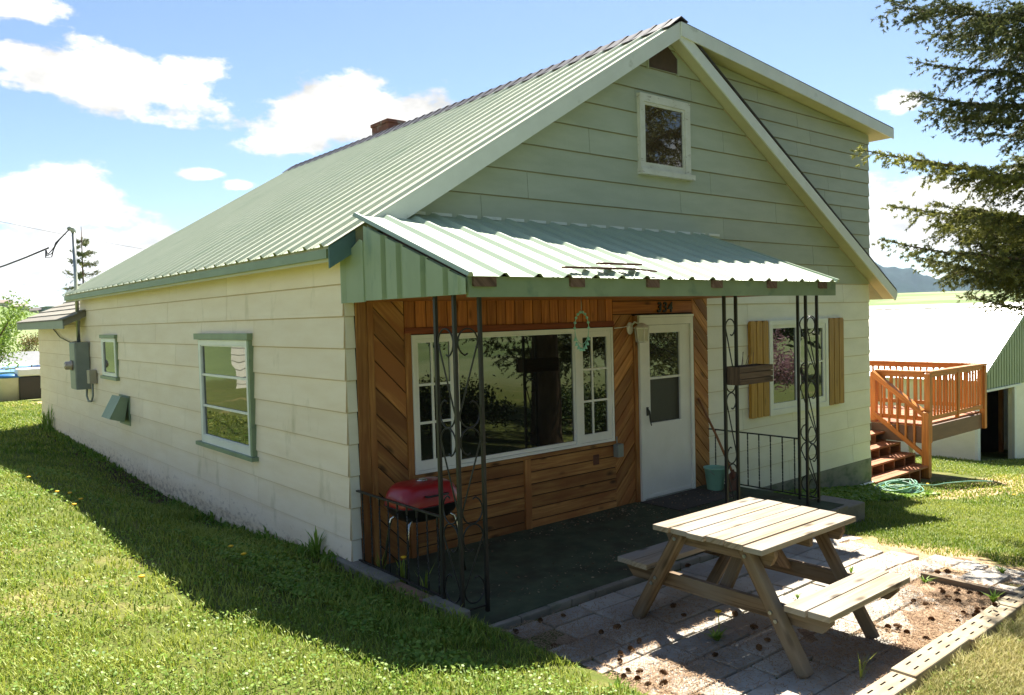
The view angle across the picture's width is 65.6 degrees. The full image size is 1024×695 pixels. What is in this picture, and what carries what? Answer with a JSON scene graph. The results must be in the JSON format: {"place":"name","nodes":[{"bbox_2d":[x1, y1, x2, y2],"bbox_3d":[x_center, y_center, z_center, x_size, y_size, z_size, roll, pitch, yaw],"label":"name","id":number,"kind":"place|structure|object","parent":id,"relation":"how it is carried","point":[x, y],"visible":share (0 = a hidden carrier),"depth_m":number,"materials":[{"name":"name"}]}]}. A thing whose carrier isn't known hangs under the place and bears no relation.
{"place":"outdoors","nodes":[
{"label":"outdoors","id":0,"kind":"place"},
{"bbox_2d":[0,221,140,248],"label":"power line","id":1,"kind":"object","parent":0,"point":[68,235],"visible":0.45,"depth_m":49.12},
{"bbox_2d":[0,289,1023,694],"bbox_3d":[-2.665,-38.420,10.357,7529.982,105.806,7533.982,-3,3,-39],"label":"ground","id":2,"kind":"structure","parent":0,"point":[948,297],"depth_m":5.47,"materials":[{"name":"plant"}]},
{"bbox_2d":[0,300,13,305],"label":"hill house","id":3,"kind":"structure","parent":2,"relation":"on","point":[2,302],"depth_m":147.09,"materials":[{"name":"white"}]},
{"bbox_2d":[0,318,21,349],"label":"bush","id":4,"kind":"object","parent":2,"relation":"on","point":[9,330],"visible":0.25,"depth_m":79.35,"materials":[{"name":"green plant"}]},
{"bbox_2d":[0,374,23,401],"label":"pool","id":5,"kind":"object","parent":2,"relation":"on","point":[9,387],"visible":0.69,"depth_m":25.93,"materials":[{"name":"plastic"}]},
{"bbox_2d":[2,303,28,309],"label":"hill house","id":6,"kind":"structure","parent":2,"relation":"on","point":[15,306],"depth_m":148.31,"materials":[{"name":"white"}]},
{"bbox_2d":[0,365,34,369],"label":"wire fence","id":7,"kind":"object","parent":2,"relation":"on","point":[20,367],"visible":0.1,"depth_m":29.06,"materials":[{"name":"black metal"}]},
{"bbox_2d":[0,361,35,366],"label":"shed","id":8,"kind":"structure","parent":2,"relation":"on","point":[22,363],"depth_m":52.69,"materials":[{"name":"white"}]},
{"bbox_2d":[0,290,38,370],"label":"leafy shrub","id":9,"kind":"object","parent":2,"relation":"on","point":[8,317],"visible":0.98,"depth_m":20.30,"materials":[{"name":"green plant"}]},
{"bbox_2d":[0,351,39,364],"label":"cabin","id":10,"kind":"object","parent":2,"relation":"on","point":[32,356],"depth_m":58.93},
{"bbox_2d":[0,365,39,374],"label":"above ground pool","id":11,"kind":"structure","parent":2,"relation":"on","point":[3,371],"depth_m":37.83,"materials":[{"name":"blue plastic"}]},
{"bbox_2d":[13,332,38,351],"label":"bush","id":12,"kind":"object","parent":2,"relation":"on","point":[30,341],"visible":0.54,"depth_m":66.20,"materials":[{"name":"green plant"}]},
{"bbox_2d":[14,367,40,399],"bbox_3d":[-15.917,1.189,26.640,1.170,1.020,0.710,-3,3,-39],"label":"smoker cabinet","id":13,"kind":"object","parent":2,"relation":"on","point":[30,384],"visible":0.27,"depth_m":26.26,"materials":[{"name":"black metal"}]},
{"bbox_2d":[24,308,41,312],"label":"hill house","id":14,"kind":"structure","parent":2,"relation":"on","point":[35,310],"depth_m":149.43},
{"bbox_2d":[40,411,47,426],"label":"weed","id":15,"kind":"object","parent":2,"relation":"on","point":[43,420],"visible":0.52,"depth_m":17.54,"materials":[{"name":"green plant"}]},
{"bbox_2d":[38,407,53,429],"bbox_3d":[-9.916,1.493,17.041,0.374,0.626,0.364,-3,3,-39],"label":"weed","id":16,"kind":"object","parent":2,"relation":"on","point":[49,420],"visible":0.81,"depth_m":17.05,"materials":[{"name":"green plant"}]},
{"bbox_2d":[40,306,53,310],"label":"utility building","id":17,"kind":"structure","parent":2,"relation":"on","point":[45,308],"depth_m":146.06,"materials":[{"name":"metal"}]},
{"bbox_2d":[62,228,100,321],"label":"spruce tree","id":18,"kind":"object","parent":2,"relation":"on","point":[82,254],"visible":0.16,"depth_m":40.33,"materials":[{"name":"green plant"}]},
{"bbox_2d":[31,423,346,567],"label":"grass","id":19,"kind":"structure","parent":2,"relation":"on","point":[99,456],"depth_m":9.67,"materials":[{"name":"green plant"}]},
{"bbox_2d":[307,525,324,552],"bbox_3d":[-1.782,1.771,7.249,0.226,0.271,0.144,-1,2,13],"label":"weed","id":20,"kind":"object","parent":2,"relation":"on","point":[316,540],"visible":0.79,"depth_m":7.23,"materials":[{"name":"green plant"}]},
{"bbox_2d":[331,555,470,620],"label":"kerb","id":21,"kind":"structure","parent":2,"relation":"on","point":[364,567],"depth_m":6.31,"materials":[{"name":"concrete"}]},
{"bbox_2d":[16,16,896,565],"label":"house","id":22,"kind":"structure","parent":2,"relation":"on","point":[260,356],"depth_m":8.88,"materials":[{"name":"beige paint"}]},
{"bbox_2d":[0,247,48,267],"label":"power line","id":23,"kind":"object","parent":22,"relation":"attached to","point":[24,257],"visible":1,"depth_m":14.92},
{"bbox_2d":[64,226,96,401],"bbox_3d":[-7.732,-0.595,14.090,0.364,3.142,1.083,-3,3,-39],"label":"electrical panel","id":24,"kind":"object","parent":22,"relation":"attached to","point":[83,375],"visible":0.94,"depth_m":14.15,"materials":[{"name":"grey metal"}]},
{"bbox_2d":[45,229,68,257],"bbox_3d":[-8.111,-1.853,14.150,0.457,0.512,0.111,-2,2,0],"label":"service drop","id":25,"kind":"object","parent":24,"relation":"hanging from","point":[53,248],"visible":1,"depth_m":14.14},
{"bbox_2d":[99,335,119,380],"bbox_3d":[-6.620,0.158,13.061,0.065,0.735,1.040,-3,3,-39],"label":"window","id":26,"kind":"structure","parent":22,"relation":"in","point":[109,344],"depth_m":13.00,"materials":[{"name":"green"}]},
{"bbox_2d":[193,333,258,461],"bbox_3d":[-3.277,0.515,9.017,0.085,1.350,1.780,-3,3,-39],"label":"window","id":27,"kind":"structure","parent":22,"relation":"in","point":[226,374],"depth_m":8.92,"materials":[{"name":"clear glass"}]},
{"bbox_2d":[411,327,614,474],"bbox_3d":[0.106,0.464,8.035,2.615,1.266,0.062,-3,3,-39],"label":"window","id":28,"kind":"structure","parent":22,"relation":"in","point":[543,394],"depth_m":8.00,"materials":[{"name":"clear glass"}]},
{"bbox_2d":[573,302,589,350],"bbox_3d":[0.606,-0.214,6.921,0.194,0.490,0.032,-3,3,-39],"label":"wind chime","id":29,"kind":"object","parent":22,"relation":"hanging from","point":[587,339],"visible":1,"depth_m":6.92},
{"bbox_2d":[561,266,656,271],"bbox_3d":[0.794,-0.629,6.415,1.024,0.032,0.084,-3,3,-37],"label":"metal strip","id":30,"kind":"object","parent":22,"relation":"on","point":[582,267],"visible":1,"depth_m":6.36,"materials":[{"name":"metal"}]},
{"bbox_2d":[596,262,641,265],"bbox_3d":[0.889,-0.691,6.576,0.500,0.014,0.056,-3,3,-39],"label":"metal strip","id":31,"kind":"object","parent":22,"relation":"on","point":[609,263],"visible":1,"depth_m":6.53,"materials":[{"name":"metal"}]},
{"bbox_2d":[627,321,649,342],"bbox_3d":[1.444,-0.176,8.987,0.194,0.245,0.221,-3,3,-39],"label":"wall lamp","id":32,"kind":"object","parent":22,"relation":"attached to","point":[641,330],"visible":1,"depth_m":8.93,"materials":[{"name":"white glass"}]},
{"bbox_2d":[636,92,695,180],"bbox_3d":[1.825,-2.474,9.392,0.970,0.925,0.085,-3,3,-39],"label":"window","id":33,"kind":"structure","parent":22,"relation":"in","point":[663,124],"depth_m":9.37,"materials":[{"name":"clear glass"}]},
{"bbox_2d":[643,324,691,498],"bbox_3d":[1.850,0.737,9.440,0.865,2.015,0.098,-3,3,-39],"label":"door","id":34,"kind":"structure","parent":22,"relation":"in","point":[666,365],"depth_m":9.46,"materials":[{"name":"white wood"}]},
{"bbox_2d":[768,318,828,415],"bbox_3d":[4.080,0.252,11.315,1.540,1.303,0.058,-3,3,-39],"label":"window","id":35,"kind":"structure","parent":22,"relation":"in","point":[782,336],"depth_m":11.20,"materials":[{"name":"white glass"}]},
{"bbox_2d":[0,460,1023,694],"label":"clover","id":36,"kind":"object","parent":2,"relation":"on","point":[866,492],"visible":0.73,"depth_m":5.33,"materials":[{"name":"green plant"}]},
{"bbox_2d":[382,484,843,624],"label":"porch floor","id":37,"kind":"structure","parent":2,"relation":"on","point":[534,558],"depth_m":7.12,"materials":[{"name":"grey concrete"}]},
{"bbox_2d":[374,552,386,568],"bbox_3d":[-1.112,1.812,6.696,0.150,0.250,0.099,-1,2,11],"label":"border plant","id":38,"kind":"object","parent":37,"relation":"on","point":[378,563],"visible":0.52,"depth_m":6.69,"materials":[{"name":"green plant"}]},
{"bbox_2d":[395,556,404,582],"bbox_3d":[-0.909,1.816,6.442,0.133,0.249,0.111,-3,3,-39],"label":"border plant","id":39,"kind":"object","parent":37,"relation":"on","point":[402,572],"visible":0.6,"depth_m":6.44,"materials":[{"name":"green plant"}]},
{"bbox_2d":[383,477,465,584],"bbox_3d":[-0.742,1.514,6.740,0.612,0.812,0.473,-3,3,-39],"label":"barbecue grill","id":40,"kind":"object","parent":37,"relation":"on","point":[420,493],"visible":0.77,"depth_m":6.58,"materials":[{"name":"red metal"}]},
{"bbox_2d":[415,563,434,592],"bbox_3d":[-0.690,1.818,6.231,0.150,0.249,0.133,-1,2,15],"label":"border plant","id":41,"kind":"object","parent":37,"relation":"on","point":[426,584],"visible":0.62,"depth_m":6.21,"materials":[{"name":"green plant"}]},
{"bbox_2d":[432,295,489,611],"bbox_3d":[-0.371,0.776,5.835,0.252,2.345,0.262,-3,3,-39],"label":"porch post","id":42,"kind":"object","parent":37,"relation":"on","point":[460,518],"visible":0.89,"depth_m":5.78,"materials":[{"name":"black metal"}]},
{"bbox_2d":[356,490,441,597],"bbox_3d":[-0.920,1.543,6.376,0.028,0.613,1.280,-3,3,-39],"label":"porch railing","id":43,"kind":"object","parent":42,"relation":"attached to","point":[427,513],"visible":1,"depth_m":6.35,"materials":[{"name":"black metal"}]},
{"bbox_2d":[465,488,791,599],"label":"leaf litter","id":44,"kind":"object","parent":37,"relation":"on","point":[604,540],"visible":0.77,"depth_m":8.09,"materials":[{"name":"brown plant"}]},
{"bbox_2d":[488,505,847,628],"bbox_3d":[1.764,1.991,7.165,5.000,0.306,0.063,-3,3,-39],"label":"porch edging","id":45,"kind":"object","parent":37,"relation":"attached to","point":[577,599],"visible":0.18,"depth_m":6.19,"materials":[{"name":"concrete"}]},
{"bbox_2d":[641,488,736,510],"bbox_3d":[2.058,1.752,9.214,1.040,0.011,0.560,-3,3,-39],"label":"doormat","id":46,"kind":"object","parent":37,"relation":"on","point":[689,500],"visible":1,"depth_m":9.16,"materials":[{"name":"black rubber"}]},
{"bbox_2d":[703,465,724,490],"bbox_3d":[2.478,1.592,9.701,0.281,0.274,0.280,-3,3,-39],"label":"bucket","id":47,"kind":"object","parent":37,"relation":"on","point":[715,476],"visible":0.96,"depth_m":9.61,"materials":[{"name":"teal plastic"}]},
{"bbox_2d":[697,398,736,491],"bbox_3d":[2.515,1.169,9.721,0.230,1.097,0.489,-3,3,-39],"label":"shovel","id":48,"kind":"object","parent":37,"relation":"on","point":[732,474],"visible":0.7,"depth_m":9.63,"materials":[{"name":"metal"}]},
{"bbox_2d":[722,296,739,503],"bbox_3d":[2.147,0.637,7.779,0.217,2.345,0.027,-3,3,-39],"label":"porch post","id":49,"kind":"object","parent":37,"relation":"on","point":[726,409],"visible":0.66,"depth_m":7.75,"materials":[{"name":"black metal"}]},
{"bbox_2d":[727,352,772,385],"bbox_3d":[2.330,0.194,7.832,0.560,0.316,0.188,-3,3,-39],"label":"planter box","id":50,"kind":"object","parent":49,"relation":"attached to","point":[741,374],"visible":1,"depth_m":7.71,"materials":[{"name":"brown wood"}]},
{"bbox_2d":[796,296,820,505],"bbox_3d":[3.241,0.567,8.869,0.257,2.345,0.257,-3,3,-39],"label":"porch post","id":51,"kind":"object","parent":37,"relation":"on","point":[806,424],"visible":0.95,"depth_m":8.84,"materials":[{"name":"black metal"}]},
{"bbox_2d":[708,428,798,494],"bbox_3d":[2.883,1.349,9.539,0.028,0.653,1.240,-3,3,-39],"label":"porch railing","id":52,"kind":"object","parent":51,"relation":"attached to","point":[782,437],"visible":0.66,"depth_m":9.37,"materials":[{"name":"black metal"}]},
{"bbox_2d":[812,495,864,521],"bbox_3d":[3.327,1.990,9.631,0.495,0.440,1.700,-3,3,-39],"label":"porch step","id":53,"kind":"object","parent":2,"relation":"on","point":[856,509],"visible":0.16,"depth_m":9.09,"materials":[{"name":"concrete"}]},
{"bbox_2d":[855,671,916,694],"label":"landscape timber","id":54,"kind":"object","parent":2,"relation":"on","point":[892,683],"visible":0.98,"depth_m":4.52,"materials":[{"name":"beige wood"}]},
{"bbox_2d":[870,360,986,484],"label":"deck","id":55,"kind":"structure","parent":2,"relation":"on","point":[890,460],"depth_m":14.49,"materials":[{"name":"orange wood"}]},
{"bbox_2d":[891,632,969,687],"bbox_3d":[2.597,1.971,4.918,0.790,0.176,0.150,-3,3,-40],"label":"landscape timber","id":56,"kind":"object","parent":2,"relation":"on","point":[936,653],"visible":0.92,"depth_m":4.87,"materials":[{"name":"beige wood"}]},
{"bbox_2d":[875,479,992,493],"bbox_3d":[6.648,2.147,12.622,2.898,0.295,0.610,-3,3,-36],"label":"garden hose","id":57,"kind":"object","parent":2,"relation":"on","point":[903,483],"visible":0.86,"depth_m":12.14,"materials":[{"name":"green rubber"}]},
{"bbox_2d":[850,0,1023,328],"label":"spruce tree","id":58,"kind":"object","parent":2,"relation":"on","point":[992,260],"visible":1,"depth_m":8.24,"materials":[{"name":"green plant"}]},
{"bbox_2d":[869,302,1023,460],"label":"garage","id":59,"kind":"structure","parent":2,"relation":"on","point":[964,332],"depth_m":22.38,"materials":[{"name":"metal"}]},
{"bbox_2d":[951,605,1016,649],"bbox_3d":[3.219,1.945,5.421,0.790,0.176,0.150,-3,3,-40],"label":"landscape timber","id":60,"kind":"object","parent":2,"relation":"on","point":[971,629],"visible":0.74,"depth_m":5.38,"materials":[{"name":"beige wood"}]},
{"bbox_2d":[996,584,1023,612],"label":"landscape timber","id":61,"kind":"object","parent":2,"relation":"on","point":[1016,602],"visible":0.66,"depth_m":5.76,"materials":[{"name":"beige wood"}]},
{"bbox_2d":[0,0,1023,307],"label":"sky","id":62,"kind":"structure","parent":0,"point":[130,123],"materials":[{"name":"blue"}]},
{"bbox_2d":[507,534,1023,694],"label":"patio","id":63,"kind":"structure","parent":0,"point":[783,584],"depth_m":5.52,"materials":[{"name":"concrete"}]},
{"bbox_2d":[634,675,640,682],"bbox_3d":[0.753,1.980,4.755,0.045,0.045,0.052,6,6,26],"label":"spruce cone","id":64,"kind":"object","parent":63,"relation":"on","point":[636,677],"visible":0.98,"depth_m":4.75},
{"bbox_2d":[659,678,667,685],"bbox_3d":[0.893,1.976,4.688,0.053,0.048,0.049,-1,2,18],"label":"spruce cone","id":65,"kind":"object","parent":63,"relation":"on","point":[665,681],"visible":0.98,"depth_m":4.68,"materials":[{"name":"brown plant"}]},
{"bbox_2d":[659,668,667,675],"bbox_3d":[0.922,1.973,4.818,0.056,0.049,0.049,5,-26,47],"label":"spruce cone","id":66,"kind":"object","parent":63,"relation":"on","point":[664,672],"visible":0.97,"depth_m":4.81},
{"bbox_2d":[701,627,726,640],"bbox_3d":[1.374,1.932,5.317,0.195,0.072,0.161,-3,3,-39],"label":"weed","id":67,"kind":"object","parent":63,"relation":"on","point":[716,635],"visible":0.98,"depth_m":5.33,"materials":[{"name":"green plant"}]},
{"bbox_2d":[715,609,721,631],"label":"dandelion","id":68,"kind":"object","parent":63,"relation":"on","point":[718,611],"visible":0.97,"depth_m":5.35,"materials":[{"name":"yellow plant"}]},
{"bbox_2d":[732,610,737,616],"bbox_3d":[1.606,1.921,5.732,0.047,0.047,0.054,-35,-13,18],"label":"spruce cone","id":69,"kind":"object","parent":63,"relation":"on","point":[734,612],"visible":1,"depth_m":5.73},
{"bbox_2d":[750,623,758,629],"bbox_3d":[1.675,1.928,5.491,0.056,0.048,0.048,0,2,34],"label":"spruce cone","id":70,"kind":"object","parent":63,"relation":"on","point":[754,626],"visible":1,"depth_m":5.48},
{"bbox_2d":[756,644,761,650],"bbox_3d":[1.600,1.943,5.143,0.046,0.046,0.053,-46,8,11],"label":"spruce cone","id":71,"kind":"object","parent":63,"relation":"on","point":[759,646],"visible":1,"depth_m":5.14,"materials":[{"name":"brown plant"}]},
{"bbox_2d":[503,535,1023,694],"bbox_3d":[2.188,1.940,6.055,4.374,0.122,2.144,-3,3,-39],"label":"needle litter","id":72,"kind":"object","parent":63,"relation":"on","point":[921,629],"visible":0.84,"depth_m":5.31,"materials":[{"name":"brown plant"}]},
{"bbox_2d":[618,497,909,678],"bbox_3d":[1.714,1.581,5.569,1.184,0.756,1.654,-3,3,-39],"label":"picnic table","id":73,"kind":"object","parent":63,"relation":"on","point":[755,536],"visible":0.99,"depth_m":5.33,"materials":[{"name":"grey wood"}]},
{"bbox_2d":[556,549,998,693],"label":"patio bed","id":74,"kind":"object","parent":63,"relation":"in","point":[933,589],"visible":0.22,"depth_m":5.63,"materials":[{"name":"soil"}]},
{"bbox_2d":[615,675,626,687],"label":"weed","id":75,"kind":"object","parent":74,"relation":"on","point":[617,678],"visible":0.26,"depth_m":4.55,"materials":[{"name":"green plant"}]},
{"bbox_2d":[916,575,932,582],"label":"weed","id":76,"kind":"object","parent":74,"relation":"on","point":[923,580],"visible":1,"depth_m":6.30,"materials":[{"name":"green plant"}]},
{"bbox_2d":[921,572,1017,598],"bbox_3d":[3.514,1.906,6.139,0.044,0.190,0.680,-3,3,-39],"label":"border board","id":77,"kind":"object","parent":74,"relation":"on","point":[956,583],"visible":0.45,"depth_m":6.13,"materials":[{"name":"grey wood"}]},
{"bbox_2d":[982,589,1005,602],"bbox_3d":[3.531,1.831,5.809,0.164,0.104,0.184,-2,2,-8],"label":"weed","id":78,"kind":"object","parent":74,"relation":"on","point":[993,597],"visible":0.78,"depth_m":5.83,"materials":[{"name":"green plant"}]},
{"bbox_2d":[858,654,874,679],"bbox_3d":[2.094,1.885,4.675,0.155,0.177,0.103,-8,6,-71],"label":"weed","id":79,"kind":"object","parent":63,"relation":"on","point":[861,671],"visible":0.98,"depth_m":4.70,"materials":[{"name":"green plant"}]},
{"bbox_2d":[893,623,901,628],"bbox_3d":[2.642,1.905,5.439,0.048,0.049,0.056,-2,2,-24],"label":"spruce cone","id":80,"kind":"object","parent":63,"relation":"on","point":[896,625],"visible":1,"depth_m":5.43,"materials":[{"name":"brown plant"}]},
{"bbox_2d":[995,565,1005,573],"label":"weed","id":81,"kind":"object","parent":63,"relation":"in","point":[1002,570],"visible":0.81,"depth_m":6.66,"materials":[{"name":"green plant"}]},
{"bbox_2d":[875,262,1001,292],"bbox_3d":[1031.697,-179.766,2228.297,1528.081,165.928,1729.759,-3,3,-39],"label":"mountain","id":82,"kind":"structure","parent":0,"point":[905,280],"depth_m":2117.82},
{"bbox_2d":[899,605,1023,694],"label":"dry grass","id":83,"kind":"structure","parent":0,"point":[1016,657],"depth_m":4.76,"materials":[{"name":"yellow plant"}]}
]}

